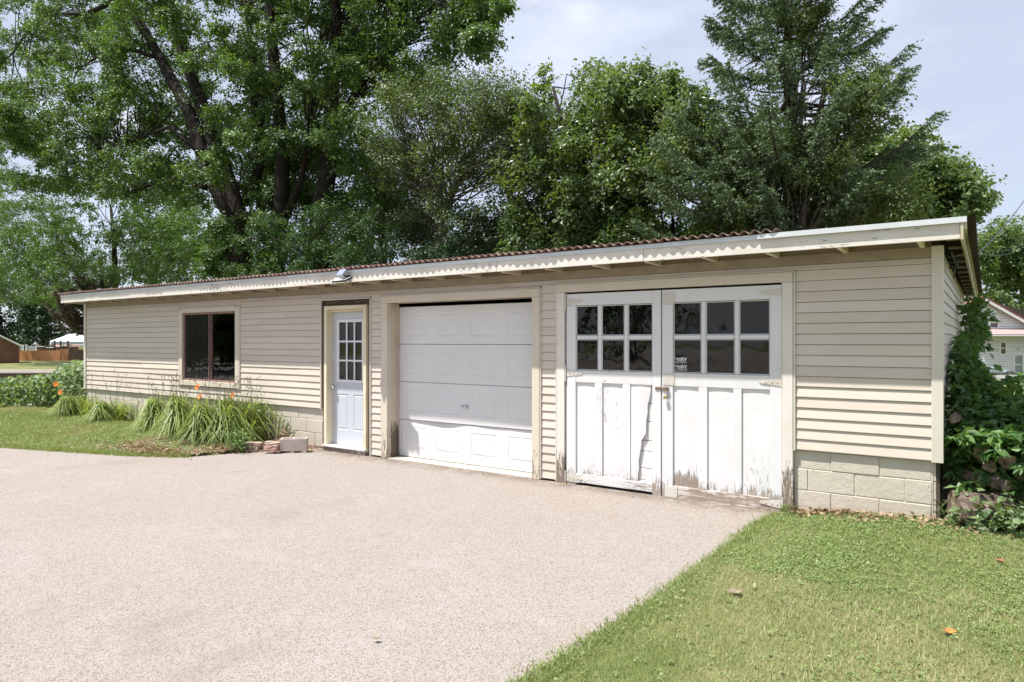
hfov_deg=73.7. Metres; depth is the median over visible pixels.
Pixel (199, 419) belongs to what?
daylily
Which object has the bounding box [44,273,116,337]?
spruce tree
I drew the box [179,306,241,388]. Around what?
window
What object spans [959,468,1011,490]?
firewood log
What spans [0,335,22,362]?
brown shed
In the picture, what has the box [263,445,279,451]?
brick
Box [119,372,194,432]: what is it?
daylily
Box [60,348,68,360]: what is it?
board fence
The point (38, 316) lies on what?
background tree
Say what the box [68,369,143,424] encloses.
daylily
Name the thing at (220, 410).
daylily
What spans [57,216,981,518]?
garage building
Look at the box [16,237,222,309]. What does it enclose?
shrub
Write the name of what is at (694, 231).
ash sapling
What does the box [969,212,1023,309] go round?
background tree
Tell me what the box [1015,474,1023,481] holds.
firewood log
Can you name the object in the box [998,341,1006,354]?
window
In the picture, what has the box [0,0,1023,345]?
sky
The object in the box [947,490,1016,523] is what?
firewood log
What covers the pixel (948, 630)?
fallen leaf
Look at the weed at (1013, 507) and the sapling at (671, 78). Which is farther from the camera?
the sapling at (671, 78)
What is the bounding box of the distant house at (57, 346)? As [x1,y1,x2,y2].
[32,343,80,349]
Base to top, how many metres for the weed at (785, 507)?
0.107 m
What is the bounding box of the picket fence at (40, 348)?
[19,340,68,350]
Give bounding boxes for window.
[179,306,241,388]
[988,316,998,327]
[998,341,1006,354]
[1012,354,1023,371]
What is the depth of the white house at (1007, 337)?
65.96 m
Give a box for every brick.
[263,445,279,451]
[265,441,279,445]
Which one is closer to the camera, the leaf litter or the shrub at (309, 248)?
the leaf litter
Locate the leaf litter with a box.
[86,436,1020,538]
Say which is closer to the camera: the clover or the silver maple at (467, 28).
the clover
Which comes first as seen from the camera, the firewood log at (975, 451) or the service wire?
the firewood log at (975, 451)
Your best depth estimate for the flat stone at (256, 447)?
10.37 m
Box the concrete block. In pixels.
[280,437,307,450]
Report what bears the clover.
on the lawn at (618, 642)
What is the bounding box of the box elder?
[482,47,730,253]
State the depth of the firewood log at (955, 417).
5.99 m
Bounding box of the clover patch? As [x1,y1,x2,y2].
[0,406,263,454]
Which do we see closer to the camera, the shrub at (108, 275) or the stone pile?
the stone pile
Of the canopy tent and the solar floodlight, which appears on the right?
the solar floodlight
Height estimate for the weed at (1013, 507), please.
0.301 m
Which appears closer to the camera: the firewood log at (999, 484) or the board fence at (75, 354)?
the firewood log at (999, 484)
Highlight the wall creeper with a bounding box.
[956,288,1000,358]
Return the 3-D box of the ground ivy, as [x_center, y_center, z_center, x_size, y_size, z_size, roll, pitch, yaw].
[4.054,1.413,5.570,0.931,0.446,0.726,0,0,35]
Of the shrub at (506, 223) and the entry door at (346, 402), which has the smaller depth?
the entry door at (346, 402)
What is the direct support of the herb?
on the flower bed soil
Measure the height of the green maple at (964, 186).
8.217 m
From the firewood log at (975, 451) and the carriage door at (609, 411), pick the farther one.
the carriage door at (609, 411)
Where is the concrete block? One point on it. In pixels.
(293, 443)
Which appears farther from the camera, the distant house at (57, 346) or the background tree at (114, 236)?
the distant house at (57, 346)
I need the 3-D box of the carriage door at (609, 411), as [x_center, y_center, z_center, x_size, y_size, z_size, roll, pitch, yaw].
[1.126,0.565,7.751,1.207,2.250,0.070,0,0,35]
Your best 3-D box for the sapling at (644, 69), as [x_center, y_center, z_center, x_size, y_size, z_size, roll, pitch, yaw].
[3.680,-3.030,18.563,1.124,9.470,1.094,0,0,35]
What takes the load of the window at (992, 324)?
in the white house at (1007, 337)
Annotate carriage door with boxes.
[565,290,661,495]
[655,282,782,512]
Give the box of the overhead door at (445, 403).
[381,288,539,479]
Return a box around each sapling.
[530,56,562,242]
[597,66,631,212]
[623,61,668,221]
[645,61,688,233]
[682,175,765,237]
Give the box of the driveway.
[0,447,777,681]
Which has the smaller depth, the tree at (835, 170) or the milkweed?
the milkweed
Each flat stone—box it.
[242,445,262,449]
[243,441,262,445]
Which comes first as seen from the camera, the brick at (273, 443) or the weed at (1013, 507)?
the weed at (1013, 507)
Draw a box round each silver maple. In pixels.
[0,0,294,280]
[228,0,397,272]
[309,0,519,269]
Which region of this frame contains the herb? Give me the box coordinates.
[221,415,255,450]
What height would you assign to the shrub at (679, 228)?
6.513 m
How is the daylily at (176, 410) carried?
on the flower bed soil
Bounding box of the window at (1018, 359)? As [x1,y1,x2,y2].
[1012,354,1023,371]
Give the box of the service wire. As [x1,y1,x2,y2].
[977,201,1023,254]
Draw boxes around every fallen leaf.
[726,588,741,592]
[943,627,955,632]
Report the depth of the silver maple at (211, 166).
34.59 m
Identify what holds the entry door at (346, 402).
in the garage building
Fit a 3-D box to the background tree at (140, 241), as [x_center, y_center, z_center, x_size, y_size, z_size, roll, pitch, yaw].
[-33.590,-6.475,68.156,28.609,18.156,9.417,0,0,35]
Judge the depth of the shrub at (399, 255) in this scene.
30.58 m
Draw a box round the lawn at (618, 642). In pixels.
[0,346,1023,681]
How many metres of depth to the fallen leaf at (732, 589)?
4.45 m
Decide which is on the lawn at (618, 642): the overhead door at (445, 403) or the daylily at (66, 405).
the daylily at (66, 405)
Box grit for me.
[317,450,767,514]
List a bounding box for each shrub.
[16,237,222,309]
[209,199,394,278]
[252,227,480,271]
[365,206,524,263]
[462,198,951,255]
[492,199,649,251]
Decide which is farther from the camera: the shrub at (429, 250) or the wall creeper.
the shrub at (429, 250)
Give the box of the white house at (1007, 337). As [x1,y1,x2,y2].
[964,296,1023,378]
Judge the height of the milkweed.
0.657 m
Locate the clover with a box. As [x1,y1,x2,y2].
[539,511,1023,681]
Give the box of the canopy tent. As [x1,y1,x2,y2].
[50,334,83,346]
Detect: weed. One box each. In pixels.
[780,503,797,511]
[934,495,947,518]
[996,492,1023,529]
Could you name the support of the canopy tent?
on the lawn at (618, 642)
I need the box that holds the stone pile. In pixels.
[263,429,310,452]
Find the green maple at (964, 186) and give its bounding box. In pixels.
[808,118,1007,225]
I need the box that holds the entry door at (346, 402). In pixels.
[322,299,369,455]
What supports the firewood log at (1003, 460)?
on the creeper mound
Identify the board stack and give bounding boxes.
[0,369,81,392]
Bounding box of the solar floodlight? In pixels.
[332,269,351,282]
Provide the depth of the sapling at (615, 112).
18.79 m
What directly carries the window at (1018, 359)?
in the white house at (1007, 337)
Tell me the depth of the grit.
7.89 m
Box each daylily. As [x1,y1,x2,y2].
[38,368,98,418]
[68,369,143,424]
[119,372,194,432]
[141,375,215,441]
[161,377,274,445]
[183,375,294,447]
[190,376,293,445]
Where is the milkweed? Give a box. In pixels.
[250,401,264,441]
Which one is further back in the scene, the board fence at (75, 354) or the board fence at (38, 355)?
the board fence at (75, 354)
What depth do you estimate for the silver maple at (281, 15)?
28.61 m
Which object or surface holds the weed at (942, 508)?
on the lawn at (618, 642)
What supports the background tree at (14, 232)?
on the lawn at (618, 642)
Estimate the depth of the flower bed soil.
10.66 m
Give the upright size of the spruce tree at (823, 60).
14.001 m
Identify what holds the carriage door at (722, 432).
in the garage building
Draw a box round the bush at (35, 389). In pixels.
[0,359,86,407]
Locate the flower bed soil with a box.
[118,434,317,456]
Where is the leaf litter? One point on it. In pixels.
(220, 447)
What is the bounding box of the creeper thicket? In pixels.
[993,364,1023,491]
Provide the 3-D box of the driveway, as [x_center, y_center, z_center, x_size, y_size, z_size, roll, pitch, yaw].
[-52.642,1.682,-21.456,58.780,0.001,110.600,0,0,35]
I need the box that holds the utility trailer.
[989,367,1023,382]
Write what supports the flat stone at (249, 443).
on the flat stone at (256, 447)
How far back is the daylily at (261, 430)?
11.00 m
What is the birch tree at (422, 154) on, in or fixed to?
on the lawn at (618, 642)
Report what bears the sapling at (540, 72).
on the lawn at (618, 642)
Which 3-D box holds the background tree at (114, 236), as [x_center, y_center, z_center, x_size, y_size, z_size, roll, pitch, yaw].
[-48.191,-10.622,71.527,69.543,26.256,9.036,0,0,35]
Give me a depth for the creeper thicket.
7.97 m
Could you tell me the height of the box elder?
10.672 m
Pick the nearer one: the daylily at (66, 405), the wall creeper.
the wall creeper
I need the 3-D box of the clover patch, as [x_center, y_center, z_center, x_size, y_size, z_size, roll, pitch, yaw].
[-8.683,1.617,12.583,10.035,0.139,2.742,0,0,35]
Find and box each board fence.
[19,349,59,360]
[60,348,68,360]
[67,345,83,360]
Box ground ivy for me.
[943,488,1023,540]
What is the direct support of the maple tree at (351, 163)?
on the lawn at (618, 642)
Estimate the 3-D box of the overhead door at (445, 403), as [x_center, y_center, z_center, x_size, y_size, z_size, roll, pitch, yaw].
[-0.687,0.534,9.157,2.686,2.351,0.305,0,0,35]
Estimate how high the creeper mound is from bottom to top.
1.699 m
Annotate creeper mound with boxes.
[941,334,1023,506]
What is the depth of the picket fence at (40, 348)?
95.97 m
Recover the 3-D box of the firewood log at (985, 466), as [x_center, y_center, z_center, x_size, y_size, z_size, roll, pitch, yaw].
[4.199,1.066,5.984,0.106,0.113,0.423,0,0,38]
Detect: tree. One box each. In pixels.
[0,138,218,287]
[0,189,95,316]
[0,269,69,349]
[11,285,82,348]
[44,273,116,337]
[117,198,253,284]
[233,112,464,264]
[351,54,563,256]
[628,0,950,240]
[637,0,944,233]
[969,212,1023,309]
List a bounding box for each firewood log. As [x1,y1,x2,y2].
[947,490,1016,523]
[949,411,962,422]
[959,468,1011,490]
[970,446,986,462]
[982,458,997,472]
[998,453,1016,468]
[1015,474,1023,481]
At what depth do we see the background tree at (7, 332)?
117.18 m

